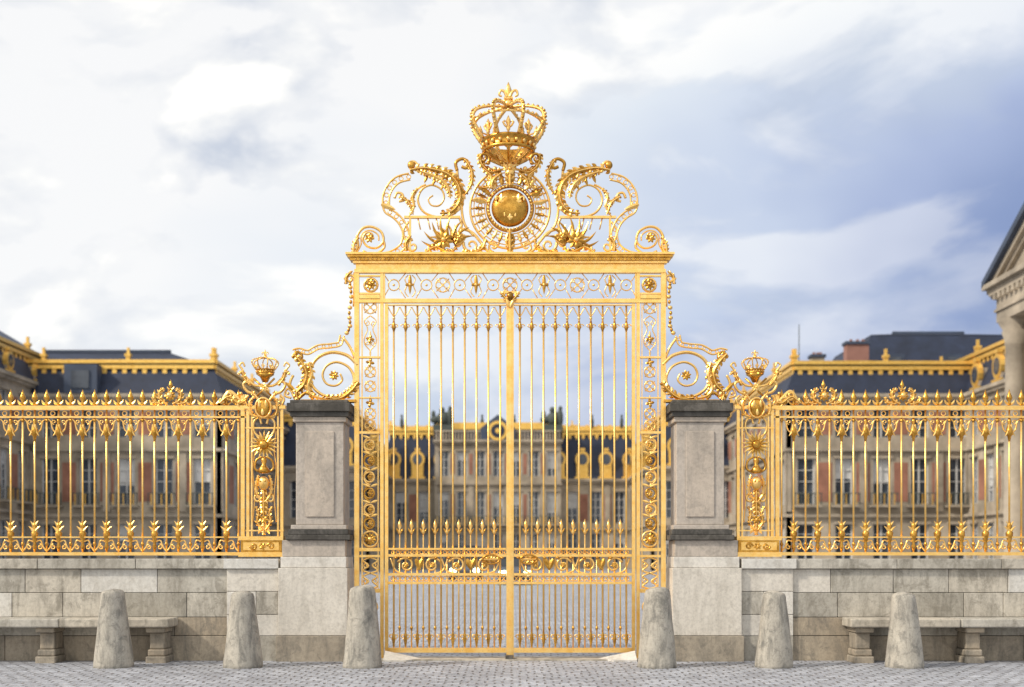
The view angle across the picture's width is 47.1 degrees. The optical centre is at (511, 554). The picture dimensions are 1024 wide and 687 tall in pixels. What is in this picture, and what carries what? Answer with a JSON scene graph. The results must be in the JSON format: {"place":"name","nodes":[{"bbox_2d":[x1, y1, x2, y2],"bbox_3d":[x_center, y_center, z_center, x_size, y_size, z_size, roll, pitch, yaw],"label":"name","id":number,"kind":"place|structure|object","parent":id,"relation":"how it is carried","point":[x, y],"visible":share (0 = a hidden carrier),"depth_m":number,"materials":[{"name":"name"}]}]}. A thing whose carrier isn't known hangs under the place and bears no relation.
{"place":"outdoors","nodes":[
{"label":"outdoors","id":0,"kind":"place"},
{"bbox_2d":[0,559,280,660],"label":"stone wall","id":1,"kind":"structure","parent":0,"point":[193,596],"depth_m":17.77,"materials":[{"name":"grey stone"}]},
{"bbox_2d":[0,380,247,554],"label":"gilded fence","id":2,"kind":"object","parent":1,"relation":"on","point":[233,397],"visible":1,"depth_m":18.04,"materials":[{"name":"metal"}]},
{"bbox_2d":[238,350,290,556],"bbox_3d":[-3.790,-1.557,18.000,0.811,3.174,0.397,0,0,0],"label":"gilded pilaster","id":3,"kind":"object","parent":1,"relation":"on","point":[260,546],"visible":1,"depth_m":17.96,"materials":[{"name":"metal"}]},
{"bbox_2d":[0,331,289,558],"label":"palace wing","id":4,"kind":"structure","parent":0,"point":[26,369],"depth_m":93.00,"materials":[{"name":"beige stone"}]},
{"bbox_2d":[448,545,481,579],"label":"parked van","id":5,"kind":"object","parent":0,"point":[473,570],"visible":0.38,"depth_m":73.77,"materials":[{"name":"paint"}]},
{"bbox_2d":[0,568,1023,686],"bbox_3d":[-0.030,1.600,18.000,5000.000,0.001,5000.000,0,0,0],"label":"ground","id":6,"kind":"structure","parent":0,"point":[516,674],"depth_m":16.54,"materials":[{"name":"grey stone"}]},
{"bbox_2d":[0,617,177,662],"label":"stone bench","id":7,"kind":"object","parent":6,"relation":"on","point":[51,629],"visible":0.97,"depth_m":17.34,"materials":[{"name":"stone"}]},
{"bbox_2d":[93,589,133,668],"bbox_3d":[-5.676,1.051,16.763,0.557,1.139,0.557,0,0,33],"label":"stone bollard","id":8,"kind":"object","parent":6,"relation":"on","point":[113,647],"visible":0.98,"depth_m":16.57,"materials":[{"name":"grey stone"}]},
{"bbox_2d":[223,591,262,668],"bbox_3d":[-3.835,1.065,16.756,0.562,1.111,0.561,0,0,-25],"label":"stone bollard","id":9,"kind":"object","parent":6,"relation":"on","point":[243,650],"visible":0.99,"depth_m":16.58,"materials":[{"name":"beige stone"}]},
{"bbox_2d":[276,400,353,661],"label":"stone gate pillar","id":10,"kind":"structure","parent":6,"relation":"on","point":[313,597],"depth_m":17.67,"materials":[{"name":"grey stone"}]},
{"bbox_2d":[284,335,359,402],"bbox_3d":[-2.906,-2.840,17.998,1.186,1.058,0.163,0,0,0],"label":"gilded scroll ornament","id":11,"kind":"object","parent":10,"relation":"on","point":[307,384],"visible":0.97,"depth_m":17.96,"materials":[{"name":"metal"}]},
{"bbox_2d":[343,585,381,668],"bbox_3d":[-2.134,1.023,16.752,0.564,1.195,0.564,0,0,8],"label":"stone bollard","id":12,"kind":"object","parent":6,"relation":"on","point":[362,650],"visible":0.99,"depth_m":16.56,"materials":[{"name":"grey stone"}]},
{"bbox_2d":[284,406,731,570],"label":"palace","id":13,"kind":"structure","parent":6,"relation":"on","point":[290,478],"depth_m":136.22,"materials":[{"name":"stone"}]},
{"bbox_2d":[381,651,637,661],"bbox_3d":[-0.030,1.580,17.915,3.960,0.240,0.670,0,0,0],"label":"stone threshold","id":14,"kind":"object","parent":6,"relation":"on","point":[398,657],"visible":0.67,"depth_m":17.80,"materials":[{"name":"stone"}]},
{"bbox_2d":[344,82,675,657],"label":"palace gate","id":15,"kind":"structure","parent":6,"relation":"on","point":[509,207],"depth_m":17.98,"materials":[{"name":"metal"}]},
{"bbox_2d":[638,587,676,668],"bbox_3d":[2.064,1.037,16.735,0.564,1.167,0.564,0,0,41],"label":"stone bollard","id":16,"kind":"object","parent":6,"relation":"on","point":[657,646],"visible":0.96,"depth_m":16.55,"materials":[{"name":"grey stone"}]},
{"bbox_2d":[666,400,743,661],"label":"stone gate pillar","id":17,"kind":"structure","parent":6,"relation":"on","point":[706,598],"depth_m":17.67,"materials":[{"name":"grey stone"}]},
{"bbox_2d":[660,335,736,402],"bbox_3d":[2.846,-2.840,17.998,1.186,1.058,0.163,0,0,0],"label":"gilded scroll ornament","id":18,"kind":"object","parent":17,"relation":"on","point":[713,381],"visible":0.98,"depth_m":17.96,"materials":[{"name":"metal"}]},
{"bbox_2d":[755,590,792,668],"bbox_3d":[3.731,1.065,16.762,0.539,1.111,0.539,0,0,-16],"label":"stone bollard","id":19,"kind":"object","parent":6,"relation":"on","point":[774,648],"visible":0.99,"depth_m":16.57,"materials":[{"name":"grey stone"}]},
{"bbox_2d":[885,592,924,668],"bbox_3d":[5.592,1.074,16.748,0.544,1.092,0.543,0,0,16],"label":"stone bollard","id":20,"kind":"object","parent":6,"relation":"on","point":[904,649],"visible":0.98,"depth_m":16.58,"materials":[{"name":"beige stone"}]},
{"bbox_2d":[842,617,1023,662],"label":"stone bench","id":21,"kind":"object","parent":6,"relation":"on","point":[968,629],"visible":0.95,"depth_m":17.34,"materials":[{"name":"stone"}]},
{"bbox_2d":[0,0,1023,444],"label":"sky","id":22,"kind":"structure","parent":0,"point":[187,178],"materials":[{"name":"white"}]},
{"bbox_2d":[495,557,533,584],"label":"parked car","id":23,"kind":"object","parent":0,"point":[503,565],"visible":0.23,"depth_m":62.73,"materials":[{"name":"paint"}]},
{"bbox_2d":[724,325,1004,558],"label":"palace wing","id":24,"kind":"structure","parent":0,"point":[942,362],"depth_m":93.02,"materials":[{"name":"beige stone"}]},
{"bbox_2d":[739,559,1023,660],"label":"stone wall","id":25,"kind":"structure","parent":0,"point":[824,597],"depth_m":17.77,"materials":[{"name":"grey stone"}]},
{"bbox_2d":[730,350,782,556],"bbox_3d":[3.730,-1.557,18.000,0.811,3.174,0.397,0,0,0],"label":"gilded pilaster","id":26,"kind":"object","parent":25,"relation":"on","point":[758,546],"visible":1,"depth_m":17.96,"materials":[{"name":"metal"}]},
{"bbox_2d":[772,379,1023,554],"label":"gilded fence","id":27,"kind":"object","parent":25,"relation":"on","point":[786,397],"visible":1,"depth_m":18.04,"materials":[{"name":"metal"}]},
{"bbox_2d":[981,203,1023,558],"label":"palace pavilion","id":28,"kind":"structure","parent":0,"point":[1002,283],"depth_m":66.34,"materials":[{"name":"stone"}]}
]}

